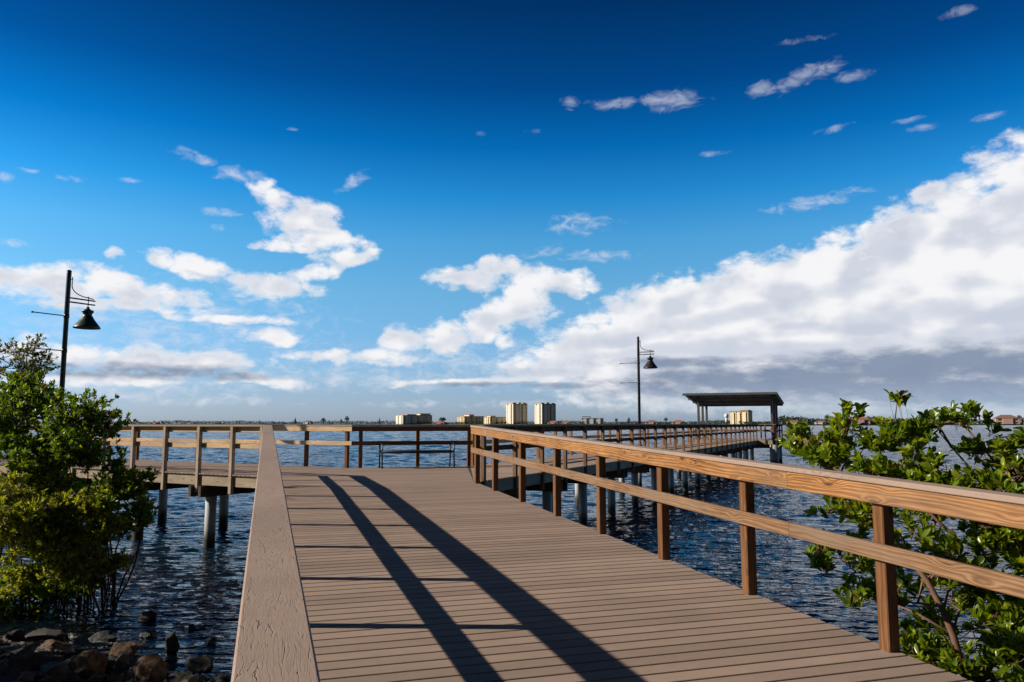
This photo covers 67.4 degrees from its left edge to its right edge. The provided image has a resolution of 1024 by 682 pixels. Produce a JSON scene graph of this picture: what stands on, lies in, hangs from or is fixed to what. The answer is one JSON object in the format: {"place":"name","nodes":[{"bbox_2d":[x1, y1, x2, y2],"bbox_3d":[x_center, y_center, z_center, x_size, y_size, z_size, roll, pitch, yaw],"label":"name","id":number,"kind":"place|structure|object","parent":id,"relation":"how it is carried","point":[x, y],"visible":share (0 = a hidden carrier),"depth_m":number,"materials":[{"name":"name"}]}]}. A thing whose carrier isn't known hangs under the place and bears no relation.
{"place":"outdoors","nodes":[
{"label":"outdoors","id":0,"kind":"place"},
{"bbox_2d":[0,634,45,681],"bbox_3d":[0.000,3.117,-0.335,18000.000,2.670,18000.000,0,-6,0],"label":"ground","id":1,"kind":"structure","parent":0,"point":[8,678],"depth_m":8.02,"materials":[{"name":"stone"}]},
{"bbox_2d":[0,652,13,659],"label":"rock","id":2,"kind":"object","parent":1,"relation":"on","point":[8,655],"visible":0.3,"depth_m":8.54,"materials":[{"name":"grey stone"}]},
{"bbox_2d":[3,643,20,651],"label":"rock","id":3,"kind":"object","parent":1,"relation":"on","point":[13,647],"visible":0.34,"depth_m":9.02,"materials":[{"name":"grey stone"}]},
{"bbox_2d":[4,641,40,666],"bbox_3d":[-5.378,3.463,8.416,0.478,0.161,0.333,-32,7,-22],"label":"rock","id":4,"kind":"object","parent":1,"relation":"on","point":[23,655],"visible":0.72,"depth_m":8.32,"materials":[{"name":"grey stone"}]},
{"bbox_2d":[16,671,35,681],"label":"rock","id":5,"kind":"object","parent":1,"relation":"on","point":[27,676],"visible":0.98,"depth_m":7.72,"materials":[{"name":"grey stone"}]},
{"bbox_2d":[0,333,60,558],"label":"mangrove","id":6,"kind":"object","parent":1,"relation":"on","point":[32,366],"visible":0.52,"depth_m":13.69,"materials":[{"name":"green plant"}]},
{"bbox_2d":[25,628,61,639],"bbox_3d":[-6.033,3.796,9.909,0.468,0.118,0.271,0,-6,-2],"label":"rock","id":7,"kind":"object","parent":1,"relation":"on","point":[43,634],"visible":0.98,"depth_m":9.85,"materials":[{"name":"grey stone"}]},
{"bbox_2d":[40,661,68,680],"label":"rock","id":8,"kind":"object","parent":1,"relation":"on","point":[55,669],"visible":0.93,"depth_m":7.94,"materials":[{"name":"grey stone"}]},
{"bbox_2d":[37,639,74,654],"bbox_3d":[-5.611,3.822,9.483,0.433,0.299,0.388,2,-6,-19],"label":"rock","id":9,"kind":"object","parent":1,"relation":"on","point":[68,648],"visible":0.53,"depth_m":9.40,"materials":[{"name":"brown stone"}]},
{"bbox_2d":[49,655,64,662],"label":"rock","id":10,"kind":"object","parent":1,"relation":"on","point":[60,658],"visible":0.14,"depth_m":8.61,"materials":[{"name":"grey stone"}]},
{"bbox_2d":[56,637,65,642],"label":"rock","id":11,"kind":"object","parent":1,"relation":"on","point":[61,639],"visible":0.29,"depth_m":9.96,"materials":[{"name":"grey stone"}]},
{"bbox_2d":[63,657,74,662],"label":"rock","id":12,"kind":"object","parent":1,"relation":"on","point":[70,659],"visible":0.18,"depth_m":8.86,"materials":[{"name":"grey stone"}]},
{"bbox_2d":[0,469,138,612],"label":"mangrove","id":13,"kind":"object","parent":1,"relation":"on","point":[86,563],"visible":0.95,"depth_m":10.73,"materials":[{"name":"green plant"}]},
{"bbox_2d":[23,544,115,614],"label":"prop roots","id":14,"kind":"object","parent":1,"relation":"on","point":[113,577],"visible":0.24,"depth_m":11.57,"materials":[{"name":"brown plant"}]},
{"bbox_2d":[67,632,92,637],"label":"rock","id":15,"kind":"object","parent":1,"relation":"on","point":[74,635],"visible":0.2,"depth_m":10.20,"materials":[{"name":"grey stone"}]},
{"bbox_2d":[0,370,161,614],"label":"mangrove","id":16,"kind":"object","parent":1,"relation":"on","point":[50,450],"visible":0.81,"depth_m":11.64,"materials":[{"name":"green plant"}]},
{"bbox_2d":[66,652,108,664],"bbox_3d":[-4.931,3.711,8.838,0.519,0.226,0.350,-10,1,-31],"label":"rock","id":17,"kind":"object","parent":1,"relation":"on","point":[105,654],"visible":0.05,"depth_m":8.87,"materials":[{"name":"stone"}]},
{"bbox_2d":[80,674,102,681],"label":"rock","id":18,"kind":"object","parent":1,"relation":"on","point":[95,678],"visible":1,"depth_m":7.97,"materials":[{"name":"stone"}]},
{"bbox_2d":[105,651,116,670],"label":"rock","id":19,"kind":"object","parent":1,"relation":"on","point":[111,661],"visible":0.15,"depth_m":8.91,"materials":[{"name":"grey stone"}]},
{"bbox_2d":[105,673,121,681],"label":"rock","id":20,"kind":"object","parent":1,"relation":"on","point":[111,677],"visible":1,"depth_m":8.15,"materials":[{"name":"stone"}]},
{"bbox_2d":[133,678,149,681],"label":"rock","id":21,"kind":"object","parent":1,"relation":"on","point":[145,680],"visible":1,"depth_m":7.84,"materials":[{"name":"stone"}]},
{"bbox_2d":[133,653,169,681],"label":"rock","id":22,"kind":"object","parent":1,"relation":"on","point":[154,667],"visible":0.98,"depth_m":7.99,"materials":[{"name":"brown stone"}]},
{"bbox_2d":[165,676,175,679],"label":"rock","id":23,"kind":"object","parent":1,"relation":"on","point":[169,677],"visible":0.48,"depth_m":8.30,"materials":[{"name":"stone"}]},
{"bbox_2d":[0,456,345,547],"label":"pier","id":24,"kind":"structure","parent":1,"relation":"on","point":[213,482],"depth_m":18.30,"materials":[{"name":"brown wood"}]},
{"bbox_2d":[29,270,100,475],"bbox_3d":[-11.743,0.901,20.246,0.677,5.660,1.780,-2,-6,17],"label":"lamp post","id":25,"kind":"object","parent":24,"relation":"attached to","point":[86,321],"visible":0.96,"depth_m":20.47,"materials":[{"name":"black metal"}]},
{"bbox_2d":[29,425,263,493],"bbox_3d":[-12.604,3.002,20.608,17.020,1.500,0.144,-4,-7,30],"label":"wooden railing","id":26,"kind":"object","parent":24,"relation":"attached to","point":[165,444],"visible":0.39,"depth_m":17.59,"materials":[{"name":"brown wood"}]},
{"bbox_2d":[94,425,351,467],"bbox_3d":[-11.204,3.309,23.454,16.600,1.500,0.144,-4,-7,30],"label":"wooden railing","id":27,"kind":"object","parent":24,"relation":"attached to","point":[306,442],"visible":0.3,"depth_m":20.28,"materials":[{"name":"brown wood"}]},
{"bbox_2d":[167,670,180,675],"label":"rock","id":28,"kind":"object","parent":1,"relation":"on","point":[169,672],"visible":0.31,"depth_m":8.59,"materials":[{"name":"stone"}]},
{"bbox_2d":[169,671,194,676],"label":"rock","id":29,"kind":"object","parent":1,"relation":"on","point":[179,674],"visible":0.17,"depth_m":8.44,"materials":[{"name":"grey stone"}]},
{"bbox_2d":[170,671,198,681],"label":"rock","id":30,"kind":"object","parent":1,"relation":"on","point":[187,676],"visible":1,"depth_m":7.77,"materials":[{"name":"grey stone"}]},
{"bbox_2d":[196,673,207,681],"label":"rock","id":31,"kind":"object","parent":1,"relation":"on","point":[201,676],"visible":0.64,"depth_m":8.38,"materials":[{"name":"stone"}]},
{"bbox_2d":[215,672,230,681],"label":"rock","id":32,"kind":"object","parent":1,"relation":"on","point":[224,676],"visible":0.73,"depth_m":8.26,"materials":[{"name":"grey stone"}]},
{"bbox_2d":[282,466,473,487],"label":"pier platform","id":33,"kind":"structure","parent":1,"relation":"on","point":[395,476],"depth_m":15.93,"materials":[{"name":"brown wood"}]},
{"bbox_2d":[351,425,471,467],"bbox_3d":[-2.571,2.918,19.823,3.127,1.500,0.204,2,-6,-16],"label":"wooden railing","id":34,"kind":"object","parent":33,"relation":"attached to","point":[416,428],"visible":0.77,"depth_m":19.81,"materials":[{"name":"brown wood"}]},
{"bbox_2d":[379,443,454,468],"bbox_3d":[-2.418,2.911,19.557,1.875,0.621,0.537,2,-6,-18],"label":"bench","id":35,"kind":"object","parent":33,"relation":"on","point":[382,452],"visible":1,"depth_m":19.46,"materials":[{"name":"brown wood"}]},
{"bbox_2d":[467,440,758,526],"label":"pier","id":36,"kind":"structure","parent":1,"relation":"on","point":[533,479],"depth_m":23.37,"materials":[{"name":"brown wood"}]},
{"bbox_2d":[471,424,717,465],"bbox_3d":[6.552,4.739,36.743,0.185,1.500,36.640,-3,-7,25],"label":"wooden railing","id":37,"kind":"object","parent":36,"relation":"attached to","point":[609,435],"visible":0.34,"depth_m":31.32,"materials":[{"name":"brown wood"}]},
{"bbox_2d":[479,424,757,489],"bbox_3d":[8.017,4.400,33.598,0.144,1.500,41.150,-3,-7,25],"label":"wooden railing","id":38,"kind":"object","parent":36,"relation":"attached to","point":[514,445],"visible":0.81,"depth_m":23.22,"materials":[{"name":"brown wood"}]},
{"bbox_2d":[620,337,657,445],"bbox_3d":[6.042,2.611,36.126,1.780,5.660,0.679,-5,-8,37],"label":"lamp post","id":39,"kind":"object","parent":36,"relation":"on","point":[650,363],"visible":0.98,"depth_m":36.00,"materials":[{"name":"black metal"}]},
{"bbox_2d":[284,483,972,681],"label":"boardwalk ramp","id":40,"kind":"structure","parent":1,"relation":"on","point":[466,582],"depth_m":5.76,"materials":[{"name":"brown wood"}]},
{"bbox_2d":[231,425,319,681],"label":"wooden railing","id":41,"kind":"object","parent":40,"relation":"attached to","point":[274,641],"visible":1,"depth_m":1.80,"materials":[{"name":"brown wood"}]},
{"bbox_2d":[470,425,1023,652],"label":"wooden railing","id":42,"kind":"object","parent":40,"relation":"attached to","point":[884,496],"visible":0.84,"depth_m":5.60,"materials":[{"name":"brown wood"}]},
{"bbox_2d":[0,425,1023,681],"bbox_3d":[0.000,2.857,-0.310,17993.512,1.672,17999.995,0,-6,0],"label":"water","id":43,"kind":"structure","parent":0,"point":[180,579],"depth_m":17.99,"materials":[{"name":"blue liquid"}]},
{"bbox_2d":[2,629,24,641],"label":"rock","id":44,"kind":"object","parent":43,"relation":"on","point":[17,635],"visible":0.65,"depth_m":9.82,"materials":[{"name":"grey stone"}]},
{"bbox_2d":[10,641,27,648],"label":"rock","id":45,"kind":"object","parent":43,"relation":"on","point":[23,644],"visible":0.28,"depth_m":9.34,"materials":[{"name":"grey stone"}]},
{"bbox_2d":[35,649,53,655],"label":"rock","id":46,"kind":"object","parent":43,"relation":"on","point":[47,652],"visible":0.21,"depth_m":9.04,"materials":[{"name":"grey stone"}]},
{"bbox_2d":[53,649,65,655],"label":"rock","id":47,"kind":"object","parent":43,"relation":"in","point":[58,651],"visible":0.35,"depth_m":9.29,"materials":[{"name":"grey stone"}]},
{"bbox_2d":[88,631,116,642],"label":"rock","id":48,"kind":"object","parent":43,"relation":"in","point":[102,637],"visible":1,"depth_m":9.70,"materials":[{"name":"grey stone"}]},
{"bbox_2d":[121,671,134,679],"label":"rock","id":49,"kind":"object","parent":43,"relation":"in","point":[128,674],"visible":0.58,"depth_m":8.41,"materials":[{"name":"stone"}]},
{"bbox_2d":[112,653,129,674],"bbox_3d":[-4.287,3.545,8.425,0.175,0.218,0.184,3,-7,-29],"label":"rock","id":50,"kind":"object","parent":49,"relation":"on","point":[121,664],"visible":0.98,"depth_m":8.37,"materials":[{"name":"grey stone"}]},
{"bbox_2d":[138,610,156,620],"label":"rock","id":51,"kind":"object","parent":43,"relation":"in","point":[148,615],"visible":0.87,"depth_m":11.05,"materials":[{"name":"grey stone"}]},
{"bbox_2d":[139,628,156,637],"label":"rock","id":52,"kind":"object","parent":43,"relation":"on","point":[150,633],"visible":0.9,"depth_m":10.14,"materials":[{"name":"grey stone"}]},
{"bbox_2d":[165,632,179,653],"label":"rock","id":53,"kind":"object","parent":43,"relation":"on","point":[172,644],"visible":1,"depth_m":9.39,"materials":[{"name":"grey stone"}]},
{"bbox_2d":[188,624,196,628],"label":"rock","id":54,"kind":"object","parent":43,"relation":"on","point":[191,626],"visible":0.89,"depth_m":10.58,"materials":[{"name":"grey stone"}]},
{"bbox_2d":[185,654,212,673],"bbox_3d":[-3.461,3.607,8.545,0.351,0.220,0.220,-1,-6,11],"label":"rock","id":55,"kind":"object","parent":43,"relation":"on","point":[201,664],"visible":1,"depth_m":8.49,"materials":[{"name":"grey stone"}]},
{"bbox_2d":[205,636,216,644],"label":"rock","id":56,"kind":"object","parent":43,"relation":"in","point":[210,640],"visible":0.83,"depth_m":9.85,"materials":[{"name":"grey stone"}]},
{"bbox_2d":[695,438,782,462],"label":"shelter platform","id":57,"kind":"structure","parent":43,"relation":"in","point":[775,453],"depth_m":51.98,"materials":[{"name":"brown wood"}]},
{"bbox_2d":[694,425,761,438],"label":"wooden railing","id":58,"kind":"object","parent":57,"relation":"on","point":[729,430],"visible":0.09,"depth_m":56.93,"materials":[{"name":"brown wood"}]},
{"bbox_2d":[682,392,783,439],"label":"roofed shelter","id":59,"kind":"object","parent":57,"relation":"on","point":[773,400],"visible":0.93,"depth_m":54.18,"materials":[{"name":"wood"}]},
{"bbox_2d":[758,424,782,445],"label":"wooden railing","id":60,"kind":"object","parent":57,"relation":"on","point":[773,430],"visible":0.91,"depth_m":52.03,"materials":[{"name":"brown wood"}]},
{"bbox_2d":[775,389,1023,681],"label":"mangrove","id":61,"kind":"object","parent":43,"relation":"on","point":[1001,650],"visible":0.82,"depth_m":6.19,"materials":[{"name":"green plant"}]},
{"bbox_2d":[0,0,1023,423],"label":"sky","id":62,"kind":"structure","parent":0,"point":[267,210],"materials":[{"name":"blue"}]},
{"bbox_2d":[18,424,1022,425],"bbox_3d":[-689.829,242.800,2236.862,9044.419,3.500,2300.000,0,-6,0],"label":"shore","id":63,"kind":"structure","parent":0,"point":[451,424],"depth_m":2476.97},
{"bbox_2d":[396,413,431,423],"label":"apartment block","id":64,"kind":"structure","parent":63,"relation":"on","point":[412,418],"depth_m":2464.93,"materials":[{"name":"grey concrete"}]},
{"bbox_2d":[433,421,445,423],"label":"house","id":65,"kind":"structure","parent":63,"relation":"on","point":[440,422],"depth_m":2395.19,"materials":[{"name":"pink"}]},
{"bbox_2d":[457,414,483,423],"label":"apartment block","id":66,"kind":"structure","parent":63,"relation":"on","point":[468,418],"depth_m":2414.34,"materials":[{"name":"grey concrete"}]},
{"bbox_2d":[484,416,505,423],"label":"apartment block","id":67,"kind":"structure","parent":63,"relation":"on","point":[490,419],"depth_m":2319.71,"materials":[{"name":"grey concrete"}]},
{"bbox_2d":[506,402,526,423],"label":"apartment tower","id":68,"kind":"structure","parent":63,"relation":"on","point":[516,412],"depth_m":2282.58,"materials":[{"name":"grey concrete"}]},
{"bbox_2d":[25,415,1020,424],"bbox_3d":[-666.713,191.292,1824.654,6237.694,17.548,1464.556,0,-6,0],"label":"treeline","id":69,"kind":"object","parent":63,"relation":"on","point":[783,419],"visible":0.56,"depth_m":2256.43,"materials":[{"name":"green plant"}]},
{"bbox_2d":[535,402,555,423],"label":"apartment tower","id":70,"kind":"structure","parent":63,"relation":"on","point":[545,412],"depth_m":2229.21,"materials":[{"name":"grey concrete"}]},
{"bbox_2d":[581,416,603,423],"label":"office building","id":71,"kind":"structure","parent":63,"relation":"on","point":[588,419],"depth_m":2146.74,"materials":[{"name":"grey"}]},
{"bbox_2d":[645,420,657,423],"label":"house","id":72,"kind":"structure","parent":63,"relation":"on","point":[651,422],"depth_m":2000.56,"materials":[{"name":"grey"}]},
{"bbox_2d":[672,420,683,423],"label":"house","id":73,"kind":"structure","parent":63,"relation":"on","point":[677,422],"depth_m":1836.12,"materials":[{"name":"grey"}]},
{"bbox_2d":[729,410,752,423],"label":"hotel building","id":74,"kind":"structure","parent":63,"relation":"on","point":[743,416],"depth_m":1365.15,"materials":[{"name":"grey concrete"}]},
{"bbox_2d":[814,421,825,423],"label":"house","id":75,"kind":"structure","parent":63,"relation":"on","point":[820,422],"depth_m":1094.23,"materials":[{"name":"grey"}]},
{"bbox_2d":[851,417,869,423],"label":"house","id":76,"kind":"structure","parent":63,"relation":"on","point":[864,420],"depth_m":1089.00,"materials":[{"name":"pink"}]},
{"bbox_2d":[870,418,884,423],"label":"house","id":77,"kind":"structure","parent":63,"relation":"on","point":[871,422],"depth_m":1094.59,"materials":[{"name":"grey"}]},
{"bbox_2d":[993,415,1019,423],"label":"house","id":78,"kind":"structure","parent":63,"relation":"on","point":[1006,419],"depth_m":1584.12,"materials":[{"name":"pink"}]},
{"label":"rock","id":79,"kind":"object","parent":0,"visible":0},
{"bbox_2d":[69,649,107,676],"bbox_3d":[-4.560,3.494,8.249,0.357,0.302,0.307,2,-6,-16],"label":"rock","id":80,"kind":"object","parent":79,"relation":"on","point":[87,663],"visible":0.91,"depth_m":8.22,"materials":[{"name":"brown stone"}]},
{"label":"rock","id":81,"kind":"object","parent":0,"visible":0},
{"bbox_2d":[109,640,141,657],"bbox_3d":[-4.547,3.634,9.051,0.389,0.183,0.227,-2,-6,15],"label":"rock","id":82,"kind":"object","parent":81,"relation":"on","point":[131,648],"visible":0.89,"depth_m":8.99,"materials":[{"name":"brown stone"}]}
]}

